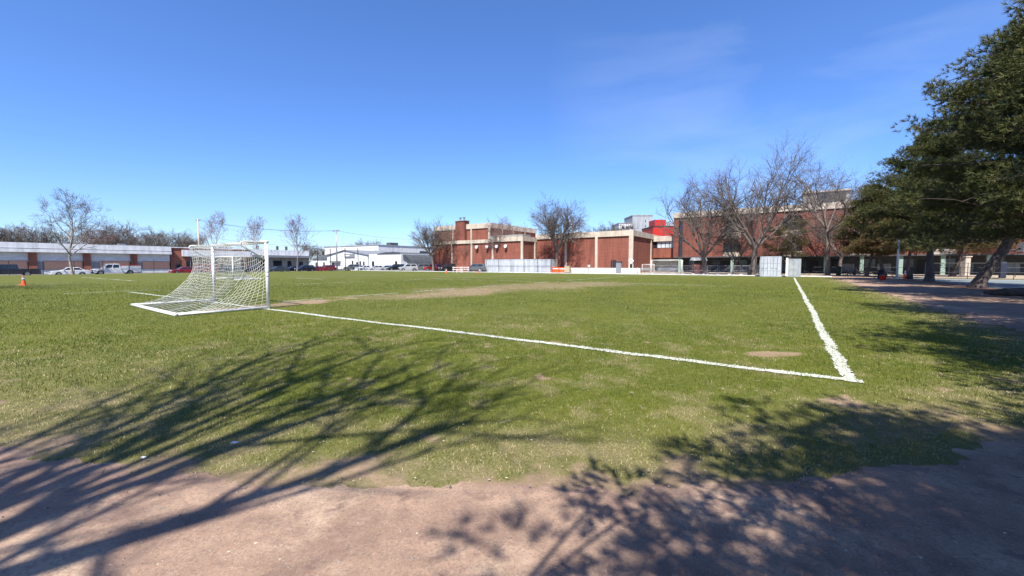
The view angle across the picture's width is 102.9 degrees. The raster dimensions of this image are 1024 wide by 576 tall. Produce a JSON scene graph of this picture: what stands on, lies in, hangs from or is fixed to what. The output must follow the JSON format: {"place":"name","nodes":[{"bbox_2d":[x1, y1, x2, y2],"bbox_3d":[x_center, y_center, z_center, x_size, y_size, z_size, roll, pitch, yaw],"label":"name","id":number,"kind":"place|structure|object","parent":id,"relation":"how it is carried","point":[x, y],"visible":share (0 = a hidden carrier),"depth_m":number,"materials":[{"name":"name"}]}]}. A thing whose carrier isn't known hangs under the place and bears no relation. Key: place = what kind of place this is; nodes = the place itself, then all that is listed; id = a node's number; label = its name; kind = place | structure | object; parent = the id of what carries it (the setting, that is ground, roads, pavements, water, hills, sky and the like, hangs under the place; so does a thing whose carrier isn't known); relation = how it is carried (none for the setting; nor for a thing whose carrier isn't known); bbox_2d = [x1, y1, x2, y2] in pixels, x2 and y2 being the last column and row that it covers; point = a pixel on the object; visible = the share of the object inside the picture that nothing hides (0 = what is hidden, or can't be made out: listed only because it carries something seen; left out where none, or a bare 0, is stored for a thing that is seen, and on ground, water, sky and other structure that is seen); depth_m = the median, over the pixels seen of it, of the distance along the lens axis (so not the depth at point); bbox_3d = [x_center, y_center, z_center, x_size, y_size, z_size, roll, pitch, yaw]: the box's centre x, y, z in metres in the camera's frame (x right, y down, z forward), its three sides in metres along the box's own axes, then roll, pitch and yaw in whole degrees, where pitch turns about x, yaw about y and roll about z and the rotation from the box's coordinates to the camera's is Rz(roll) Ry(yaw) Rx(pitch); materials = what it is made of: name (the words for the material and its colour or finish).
{"place":"outdoors","nodes":[
{"label":"outdoors","id":0,"kind":"place"},
{"bbox_2d":[0,241,171,274],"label":"garage building","id":1,"kind":"structure","parent":0,"point":[31,255],"depth_m":84.47,"materials":[{"name":"white metal"}]},
{"bbox_2d":[0,252,27,261],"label":"garage door","id":2,"kind":"structure","parent":1,"relation":"in","point":[3,255],"depth_m":77.26,"materials":[{"name":"white metal"}]},
{"bbox_2d":[37,253,82,261],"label":"garage door","id":3,"kind":"structure","parent":1,"relation":"in","point":[41,257],"depth_m":81.84,"materials":[{"name":"white metal"}]},
{"bbox_2d":[91,253,129,261],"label":"garage door","id":4,"kind":"structure","parent":1,"relation":"in","point":[95,257],"depth_m":88.10,"materials":[{"name":"white metal"}]},
{"bbox_2d":[137,254,169,261],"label":"garage door","id":5,"kind":"structure","parent":1,"relation":"in","point":[140,257],"depth_m":94.08,"materials":[{"name":"white metal"}]},
{"bbox_2d":[140,269,169,272],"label":"door base","id":6,"kind":"structure","parent":1,"relation":"in","point":[146,270],"depth_m":94.40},
{"bbox_2d":[296,242,322,263],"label":"bare tree","id":7,"kind":"object","parent":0,"point":[311,252],"visible":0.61,"depth_m":189.13,"materials":[{"name":"brown plant"}]},
{"bbox_2d":[0,271,1023,508],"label":"grass field","id":8,"kind":"structure","parent":0,"point":[323,472],"depth_m":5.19,"materials":[{"name":"green plant"}]},
{"bbox_2d":[0,261,228,274],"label":"chain link fence","id":9,"kind":"object","parent":8,"relation":"on","point":[129,268],"visible":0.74,"depth_m":69.31,"materials":[{"name":"black metal"}]},
{"bbox_2d":[130,240,269,316],"bbox_3d":[-11.581,-0.496,14.997,5.246,2.445,2.765,2,4,36],"label":"soccer goal","id":10,"kind":"object","parent":8,"relation":"on","point":[157,303],"visible":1,"depth_m":14.52,"materials":[{"name":"white paint"}]},
{"bbox_2d":[211,256,261,279],"bbox_3d":[-29.965,-2.188,44.279,5.246,2.445,2.765,2,4,34],"label":"soccer goal","id":11,"kind":"object","parent":8,"relation":"on","point":[243,273],"visible":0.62,"depth_m":43.48,"materials":[{"name":"white paint"}]},
{"bbox_2d":[238,265,364,270],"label":"chain link fence","id":12,"kind":"object","parent":8,"relation":"on","point":[330,268],"visible":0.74,"depth_m":104.57,"materials":[{"name":"black metal"}]},
{"bbox_2d":[62,273,863,382],"bbox_3d":[-14.957,-0.829,41.692,73.165,0.023,78.006,2,4,34],"label":"field marking","id":13,"kind":"object","parent":8,"relation":"on","point":[848,376],"visible":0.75,"depth_m":7.82,"materials":[{"name":"paint"}]},
{"bbox_2d":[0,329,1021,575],"bbox_3d":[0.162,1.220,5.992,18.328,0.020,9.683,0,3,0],"label":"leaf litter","id":14,"kind":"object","parent":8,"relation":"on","point":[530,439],"visible":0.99,"depth_m":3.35,"materials":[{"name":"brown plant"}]},
{"bbox_2d":[760,256,781,276],"bbox_3d":[35.219,-2.935,55.393,2.321,2.600,6.065,2,4,34],"label":"shipping container","id":15,"kind":"object","parent":8,"relation":"on","point":[770,266],"visible":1,"depth_m":52.94,"materials":[{"name":"metal"}]},
{"bbox_2d":[761,258,770,274],"bbox_3d":[33.139,-2.822,53.261,1.035,2.300,0.050,2,4,34],"label":"door","id":16,"kind":"structure","parent":15,"relation":"in","point":[764,261],"depth_m":53.25,"materials":[{"name":"white metal"}]},
{"bbox_2d":[770,257,779,274],"bbox_3d":[34.023,-2.787,52.667,1.035,2.300,0.050,2,4,34],"label":"door","id":17,"kind":"structure","parent":15,"relation":"in","point":[776,267],"depth_m":52.63,"materials":[{"name":"white metal"}]},
{"bbox_2d":[785,258,800,276],"bbox_3d":[36.343,-2.675,52.636,1.575,2.400,4.229,2,4,35],"label":"shipping container","id":18,"kind":"object","parent":8,"relation":"on","point":[793,267],"visible":1,"depth_m":51.79,"materials":[{"name":"white metal"}]},
{"bbox_2d":[0,276,1023,575],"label":"dirt path","id":19,"kind":"structure","parent":0,"point":[868,526],"depth_m":2.48,"materials":[{"name":"brown soil"}]},
{"bbox_2d":[1,434,1021,575],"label":"pebbles","id":20,"kind":"object","parent":19,"relation":"on","point":[591,555],"visible":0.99,"depth_m":2.50,"materials":[{"name":"stone"}]},
{"bbox_2d":[3,336,1023,503],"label":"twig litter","id":21,"kind":"object","parent":19,"relation":"on","point":[587,387],"visible":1,"depth_m":4.27,"materials":[{"name":"brown wood"}]},
{"bbox_2d":[983,288,1023,295],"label":"fallen log","id":22,"kind":"object","parent":19,"relation":"on","point":[1010,292],"visible":1,"depth_m":20.42,"materials":[{"name":"brown wood"}]},
{"bbox_2d":[0,0,1023,264],"label":"sky","id":23,"kind":"structure","parent":0,"point":[371,118],"materials":[{"name":"blue"}]},
{"bbox_2d":[15,269,1023,309],"bbox_3d":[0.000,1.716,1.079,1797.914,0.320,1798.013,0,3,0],"label":"ground","id":24,"kind":"structure","parent":0,"point":[886,277],"depth_m":46.94,"materials":[{"name":"grey asphalt"}]},
{"bbox_2d":[0,220,37,242],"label":"bare tree","id":25,"kind":"object","parent":24,"relation":"on","point":[8,236],"visible":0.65,"depth_m":119.78,"materials":[{"name":"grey plant"}]},
{"bbox_2d":[0,223,46,242],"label":"bare tree","id":26,"kind":"object","parent":24,"relation":"on","point":[31,239],"visible":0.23,"depth_m":127.64,"materials":[{"name":"brown plant"}]},
{"bbox_2d":[18,224,79,243],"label":"bare tree","id":27,"kind":"object","parent":24,"relation":"on","point":[43,239],"visible":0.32,"depth_m":132.53,"materials":[{"name":"brown plant"}]},
{"bbox_2d":[68,227,117,244],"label":"bare tree","id":28,"kind":"object","parent":24,"relation":"on","point":[87,240],"visible":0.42,"depth_m":108.74,"materials":[{"name":"grey plant"}]},
{"bbox_2d":[68,221,150,245],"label":"bare tree","id":29,"kind":"object","parent":24,"relation":"on","point":[124,232],"visible":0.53,"depth_m":121.15,"materials":[{"name":"brown plant"}]},
{"bbox_2d":[124,229,171,246],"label":"bare tree","id":30,"kind":"object","parent":24,"relation":"on","point":[149,239],"visible":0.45,"depth_m":148.72,"materials":[{"name":"brown plant"}]},
{"bbox_2d":[138,227,188,246],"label":"bare tree","id":31,"kind":"object","parent":24,"relation":"on","point":[170,239],"visible":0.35,"depth_m":158.42,"materials":[{"name":"brown plant"}]},
{"bbox_2d":[170,229,206,247],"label":"bare tree","id":32,"kind":"object","parent":24,"relation":"on","point":[184,237],"visible":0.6,"depth_m":140.11,"materials":[{"name":"brown plant"}]},
{"bbox_2d":[170,247,250,269],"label":"brick workshop","id":33,"kind":"structure","parent":24,"relation":"on","point":[182,256],"depth_m":101.11,"materials":[{"name":"red brick"}]},
{"bbox_2d":[195,211,228,247],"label":"bare tree","id":34,"kind":"object","parent":24,"relation":"on","point":[212,227],"visible":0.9,"depth_m":115.90,"materials":[{"name":"grey plant"}]},
{"bbox_2d":[232,216,265,249],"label":"bare tree","id":35,"kind":"object","parent":24,"relation":"on","point":[254,227],"visible":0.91,"depth_m":116.96,"materials":[{"name":"grey plant"}]},
{"bbox_2d":[250,245,311,268],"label":"workshop","id":36,"kind":"structure","parent":24,"relation":"on","point":[286,258],"depth_m":118.29,"materials":[{"name":"white metal"}]},
{"bbox_2d":[317,248,358,270],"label":"tall net fence","id":37,"kind":"object","parent":24,"relation":"on","point":[330,260],"visible":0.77,"depth_m":103.72,"materials":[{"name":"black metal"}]},
{"bbox_2d":[312,250,387,268],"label":"gabled building","id":38,"kind":"structure","parent":24,"relation":"on","point":[360,257],"depth_m":148.21,"materials":[{"name":"white paint"}]},
{"bbox_2d":[324,242,432,254],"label":"white warehouse","id":39,"kind":"structure","parent":24,"relation":"on","point":[392,247],"depth_m":179.70,"materials":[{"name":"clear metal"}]},
{"bbox_2d":[327,269,431,270],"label":"parking area","id":40,"kind":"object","parent":24,"relation":"on","point":[387,270],"visible":0.07,"depth_m":107.77,"materials":[{"name":"asphalt"}]},
{"bbox_2d":[367,265,385,269],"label":"parked car","id":41,"kind":"object","parent":40,"relation":"on","point":[377,267],"visible":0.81,"depth_m":107.22,"materials":[{"name":"silver metal"}]},
{"bbox_2d":[386,264,403,270],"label":"parked suv","id":42,"kind":"object","parent":40,"relation":"on","point":[393,267],"visible":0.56,"depth_m":104.98,"materials":[{"name":"black paint"}]},
{"bbox_2d":[369,252,432,266],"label":"curved roof shop","id":43,"kind":"structure","parent":40,"relation":"on","point":[389,258],"depth_m":128.60,"materials":[{"name":"white metal"}]},
{"bbox_2d":[398,264,417,270],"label":"parked suv","id":44,"kind":"object","parent":40,"relation":"on","point":[413,267],"visible":1,"depth_m":101.18,"materials":[{"name":"silver metal"}]},
{"bbox_2d":[408,218,459,270],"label":"bare tree","id":45,"kind":"object","parent":24,"relation":"on","point":[432,239],"visible":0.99,"depth_m":90.98,"materials":[{"name":"brown plant"}]},
{"bbox_2d":[485,215,536,248],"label":"bare tree","id":46,"kind":"object","parent":24,"relation":"on","point":[503,227],"visible":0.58,"depth_m":85.62,"materials":[{"name":"plant"}]},
{"bbox_2d":[433,217,657,271],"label":"brick hall","id":47,"kind":"structure","parent":24,"relation":"on","point":[604,249],"depth_m":84.23,"materials":[{"name":"red brick"}]},
{"bbox_2d":[351,270,831,276],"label":"kerb","id":48,"kind":"structure","parent":24,"relation":"on","point":[600,273],"depth_m":68.34,"materials":[{"name":"concrete"}]},
{"bbox_2d":[595,220,637,231],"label":"bare tree","id":49,"kind":"object","parent":24,"relation":"on","point":[625,228],"visible":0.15,"depth_m":176.86,"materials":[{"name":"brown plant"}]},
{"bbox_2d":[653,236,677,271],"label":"link building","id":50,"kind":"structure","parent":24,"relation":"on","point":[662,249],"depth_m":86.59,"materials":[{"name":"red brick"}]},
{"bbox_2d":[787,189,865,270],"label":"bare tree","id":51,"kind":"object","parent":24,"relation":"on","point":[836,252],"visible":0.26,"depth_m":66.14,"materials":[{"name":"brown plant"}]},
{"bbox_2d":[831,199,906,276],"bbox_3d":[46.013,-6.647,51.845,7.951,10.831,8.240,0,3,0],"label":"pine tree","id":52,"kind":"object","parent":24,"relation":"on","point":[858,245],"visible":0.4,"depth_m":51.84,"materials":[{"name":"green plant"}]},
{"bbox_2d":[834,183,914,276],"bbox_3d":[46.018,-7.245,51.318,8.652,12.131,8.349,-2,4,-36],"label":"pine tree","id":53,"kind":"object","parent":24,"relation":"on","point":[852,233],"visible":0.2,"depth_m":51.40,"materials":[{"name":"green plant"}]},
{"bbox_2d":[865,183,941,275],"bbox_3d":[46.982,-7.201,47.831,8.652,12.456,8.349,2,4,35],"label":"pine tree","id":54,"kind":"object","parent":24,"relation":"on","point":[888,246],"visible":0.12,"depth_m":48.34,"materials":[{"name":"green plant"}]},
{"bbox_2d":[924,263,1023,279],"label":"railing","id":55,"kind":"object","parent":24,"relation":"on","point":[967,272],"visible":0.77,"depth_m":43.49,"materials":[{"name":"black metal"}]},
{"bbox_2d":[611,223,632,230],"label":"distant tower","id":56,"kind":"structure","parent":0,"point":[622,224],"depth_m":184.68,"materials":[{"name":"grey concrete"}]},
{"bbox_2d":[624,215,652,231],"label":"distant tower","id":57,"kind":"structure","parent":0,"point":[641,222],"depth_m":188.58,"materials":[{"name":"grey concrete"}]},
{"bbox_2d":[642,220,673,235],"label":"red building","id":58,"kind":"structure","parent":0,"point":[650,229],"depth_m":164.70,"materials":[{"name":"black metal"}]},
{"bbox_2d":[625,272,1023,278],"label":"terrace","id":59,"kind":"structure","parent":0,"point":[900,275],"depth_m":57.27,"materials":[{"name":"grey concrete"}]},
{"bbox_2d":[525,259,554,272],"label":"shipping container","id":60,"kind":"object","parent":59,"relation":"on","point":[541,266],"visible":0.85,"depth_m":80.20,"materials":[{"name":"white metal"}]},
{"bbox_2d":[526,192,589,266],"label":"bare tree","id":61,"kind":"object","parent":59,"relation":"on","point":[551,225],"visible":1,"depth_m":78.69,"materials":[{"name":"grey plant"}]},
{"bbox_2d":[567,268,640,272],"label":"white wall","id":62,"kind":"structure","parent":59,"relation":"on","point":[601,270],"depth_m":74.53,"materials":[{"name":"paint"}]},
{"bbox_2d":[616,261,622,272],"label":"equipment cabinet","id":63,"kind":"object","parent":59,"relation":"on","point":[618,266],"visible":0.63,"depth_m":72.61,"materials":[{"name":"metal"}]},
{"bbox_2d":[651,260,684,273],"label":"soccer goal","id":64,"kind":"object","parent":59,"relation":"on","point":[681,269],"visible":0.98,"depth_m":66.96,"materials":[{"name":"white paint"}]},
{"bbox_2d":[690,258,706,272],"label":"kiosk","id":65,"kind":"object","parent":59,"relation":"on","point":[697,269],"visible":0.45,"depth_m":71.44,"materials":[{"name":"red brick"}]},
{"bbox_2d":[651,168,771,273],"bbox_3d":[30.729,-10.841,64.603,16.712,17.654,18.114,-1,3,-17],"label":"bare tree","id":66,"kind":"object","parent":59,"relation":"on","point":[703,254],"visible":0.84,"depth_m":62.84,"materials":[{"name":"brown plant"}]},
{"bbox_2d":[711,207,759,273],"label":"bare tree","id":67,"kind":"object","parent":59,"relation":"on","point":[738,249],"visible":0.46,"depth_m":65.50,"materials":[{"name":"brown plant"}]},
{"bbox_2d":[681,131,829,274],"bbox_3d":[37.331,-11.730,61.592,22.474,19.687,19.394,-2,4,-36],"label":"bare tree","id":68,"kind":"object","parent":59,"relation":"on","point":[754,245],"visible":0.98,"depth_m":58.61,"materials":[{"name":"brown plant"}]},
{"bbox_2d":[760,226,797,256],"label":"pine tree","id":69,"kind":"object","parent":59,"relation":"on","point":[787,253],"visible":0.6,"depth_m":67.49,"materials":[{"name":"green plant"}]},
{"bbox_2d":[759,220,813,264],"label":"bare tree","id":70,"kind":"object","parent":59,"relation":"on","point":[783,260],"visible":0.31,"depth_m":70.92,"materials":[{"name":"brown plant"}]},
{"bbox_2d":[767,216,814,258],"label":"pine tree","id":71,"kind":"object","parent":59,"relation":"on","point":[800,254],"visible":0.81,"depth_m":65.76,"materials":[{"name":"green plant"}]},
{"bbox_2d":[751,145,895,274],"bbox_3d":[44.039,-11.081,57.196,19.826,18.897,17.074,1,3,15],"label":"bare tree","id":72,"kind":"object","parent":59,"relation":"on","point":[827,229],"visible":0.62,"depth_m":57.53,"materials":[{"name":"brown plant"}]},
{"bbox_2d":[673,189,1023,274],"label":"school building","id":73,"kind":"structure","parent":59,"relation":"on","point":[686,253],"depth_m":71.45,"materials":[{"name":"red brick"}]},
{"bbox_2d":[723,261,729,271],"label":"entrance door","id":74,"kind":"structure","parent":73,"relation":"in","point":[725,263],"depth_m":81.40,"materials":[{"name":"black glass"}]},
{"bbox_2d":[810,260,817,272],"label":"entrance door","id":75,"kind":"structure","parent":73,"relation":"in","point":[813,263],"depth_m":73.54,"materials":[{"name":"black metal"}]},
{"bbox_2d":[917,260,925,273],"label":"entrance door","id":76,"kind":"structure","parent":73,"relation":"in","point":[921,263],"depth_m":65.76,"materials":[{"name":"black metal"}]},
{"bbox_2d":[834,269,872,274],"bbox_3d":[50.255,-2.366,59.325,6.320,1.012,2.932,-1,3,-17],"label":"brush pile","id":77,"kind":"object","parent":59,"relation":"on","point":[855,273],"visible":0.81,"depth_m":59.07,"materials":[{"name":"brown plant"}]},
{"bbox_2d":[806,267,1023,276],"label":"railing","id":78,"kind":"object","parent":59,"relation":"on","point":[823,271],"visible":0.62,"depth_m":54.39,"materials":[{"name":"black metal"}]},
{"bbox_2d":[959,256,972,275],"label":"stone pillar","id":79,"kind":"structure","parent":59,"relation":"on","point":[965,260],"depth_m":56.63,"materials":[{"name":"beige stone"}]},
{"bbox_2d":[944,212,1020,276],"bbox_3d":[56.803,-8.161,50.840,9.888,14.081,9.541,-2,4,-34],"label":"pine tree","id":80,"kind":"object","parent":59,"relation":"on","point":[959,259],"visible":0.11,"depth_m":50.42,"materials":[{"name":"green plant"}]},
{"bbox_2d":[949,238,1021,264],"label":"pine tree","id":81,"kind":"object","parent":59,"relation":"on","point":[984,257],"visible":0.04,"depth_m":59.26,"materials":[{"name":"green plant"}]},
{"bbox_2d":[998,243,1023,277],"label":"basketball hoop","id":82,"kind":"object","parent":59,"relation":"on","point":[1020,248],"visible":0.86,"depth_m":45.70,"materials":[{"name":"black metal"}]},
{"bbox_2d":[889,278,1023,296],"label":"planting strip","id":83,"kind":"object","parent":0,"point":[951,285],"visible":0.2,"depth_m":31.83,"materials":[{"name":"brown soil"}]},
{"bbox_2d":[892,240,901,278],"bbox_3d":[41.548,-3.746,43.857,0.840,5.550,0.840,0,3,0],"label":"light pole","id":84,"kind":"object","parent":83,"relation":"on","point":[897,267],"visible":0.75,"depth_m":43.85,"materials":[{"name":"grey metal"}]},
{"bbox_2d":[855,133,1020,281],"bbox_3d":[38.197,-7.516,37.276,10.889,14.143,11.416,2,4,35],"label":"pine tree","id":85,"kind":"object","parent":83,"relation":"on","point":[896,215],"visible":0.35,"depth_m":37.13,"materials":[{"name":"green plant"}]},
{"bbox_2d":[885,0,1023,255],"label":"pine tree","id":86,"kind":"object","parent":83,"relation":"on","point":[1005,132],"visible":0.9,"depth_m":18.80,"materials":[{"name":"green plant"}]},
{"bbox_2d":[886,41,1023,287],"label":"pine tree","id":87,"kind":"object","parent":83,"relation":"on","point":[982,277],"visible":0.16,"depth_m":27.88,"materials":[{"name":"green plant"}]},
{"bbox_2d":[982,0,1023,186],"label":"pine tree","id":88,"kind":"object","parent":83,"relation":"on","point":[1017,40],"visible":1,"depth_m":10.65,"materials":[{"name":"green plant"}]},
{"bbox_2d":[918,279,1023,288],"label":"basketball court","id":89,"kind":"object","parent":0,"point":[999,284],"depth_m":35.18,"materials":[{"name":"grey asphalt"}]},
{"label":"road","id":90,"kind":"structure","parent":0,"visible":0},
{"bbox_2d":[0,264,39,274],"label":"pickup truck","id":91,"kind":"object","parent":90,"relation":"on","point":[3,270],"visible":0.84,"depth_m":64.02,"materials":[{"name":"blue paint"}]},
{"bbox_2d":[48,267,90,274],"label":"parked car","id":92,"kind":"object","parent":90,"relation":"on","point":[66,271],"visible":0.85,"depth_m":69.04,"materials":[{"name":"white paint"}]},
{"bbox_2d":[91,263,141,273],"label":"pickup truck","id":93,"kind":"object","parent":90,"relation":"on","point":[111,270],"visible":0.89,"depth_m":73.67,"materials":[{"name":"white paint"}]},
{"bbox_2d":[168,267,194,272],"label":"parked car","id":94,"kind":"object","parent":90,"relation":"on","point":[184,270],"visible":0.67,"depth_m":82.58,"materials":[{"name":"paint"}]},
{"bbox_2d":[244,265,264,271],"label":"parked suv","id":95,"kind":"object","parent":90,"relation":"on","point":[249,267],"visible":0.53,"depth_m":93.71,"materials":[{"name":"silver paint"}]},
{"bbox_2d":[269,266,288,271],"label":"parked car","id":96,"kind":"object","parent":90,"relation":"on","point":[277,268],"visible":0.69,"depth_m":98.37,"materials":[{"name":"teal paint"}]},
{"bbox_2d":[294,265,315,270],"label":"parked suv","id":97,"kind":"object","parent":90,"relation":"on","point":[304,267],"visible":0.82,"depth_m":103.67,"materials":[{"name":"blue paint"}]},
{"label":"gravel path","id":98,"kind":"structure","parent":0,"visible":0},
{"bbox_2d":[423,264,440,270],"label":"parked suv","id":99,"kind":"object","parent":98,"relation":"on","point":[436,267],"visible":0.69,"depth_m":94.94,"materials":[{"name":"red paint"}]},
{"bbox_2d":[438,264,455,270],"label":"parked suv","id":100,"kind":"object","parent":98,"relation":"on","point":[447,267],"visible":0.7,"depth_m":91.94,"materials":[{"name":"black paint"}]},
{"bbox_2d":[465,264,485,271],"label":"parked suv","id":101,"kind":"object","parent":98,"relation":"on","point":[477,267],"visible":0.81,"depth_m":86.93,"materials":[{"name":"grey paint"}]},
{"bbox_2d":[485,259,524,271],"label":"shipping container","id":102,"kind":"object","parent":98,"relation":"on","point":[511,267],"visible":0.89,"depth_m":84.64,"materials":[{"name":"white metal"}]},
{"bbox_2d":[486,259,551,272],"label":"chain link fence","id":103,"kind":"object","parent":98,"relation":"on","point":[514,263],"visible":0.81,"depth_m":83.23,"materials":[{"name":"black metal"}]},
{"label":"pavement","id":104,"kind":"structure","parent":0,"visible":0},
{"bbox_2d":[27,187,119,273],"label":"bare tree","id":105,"kind":"object","parent":104,"relation":"on","point":[72,227],"visible":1,"depth_m":66.49,"materials":[{"name":"brown plant"}]},
{"bbox_2d":[279,214,316,270],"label":"bare tree","id":106,"kind":"object","parent":104,"relation":"on","point":[296,231],"visible":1,"depth_m":95.73,"materials":[{"name":"grey plant"}]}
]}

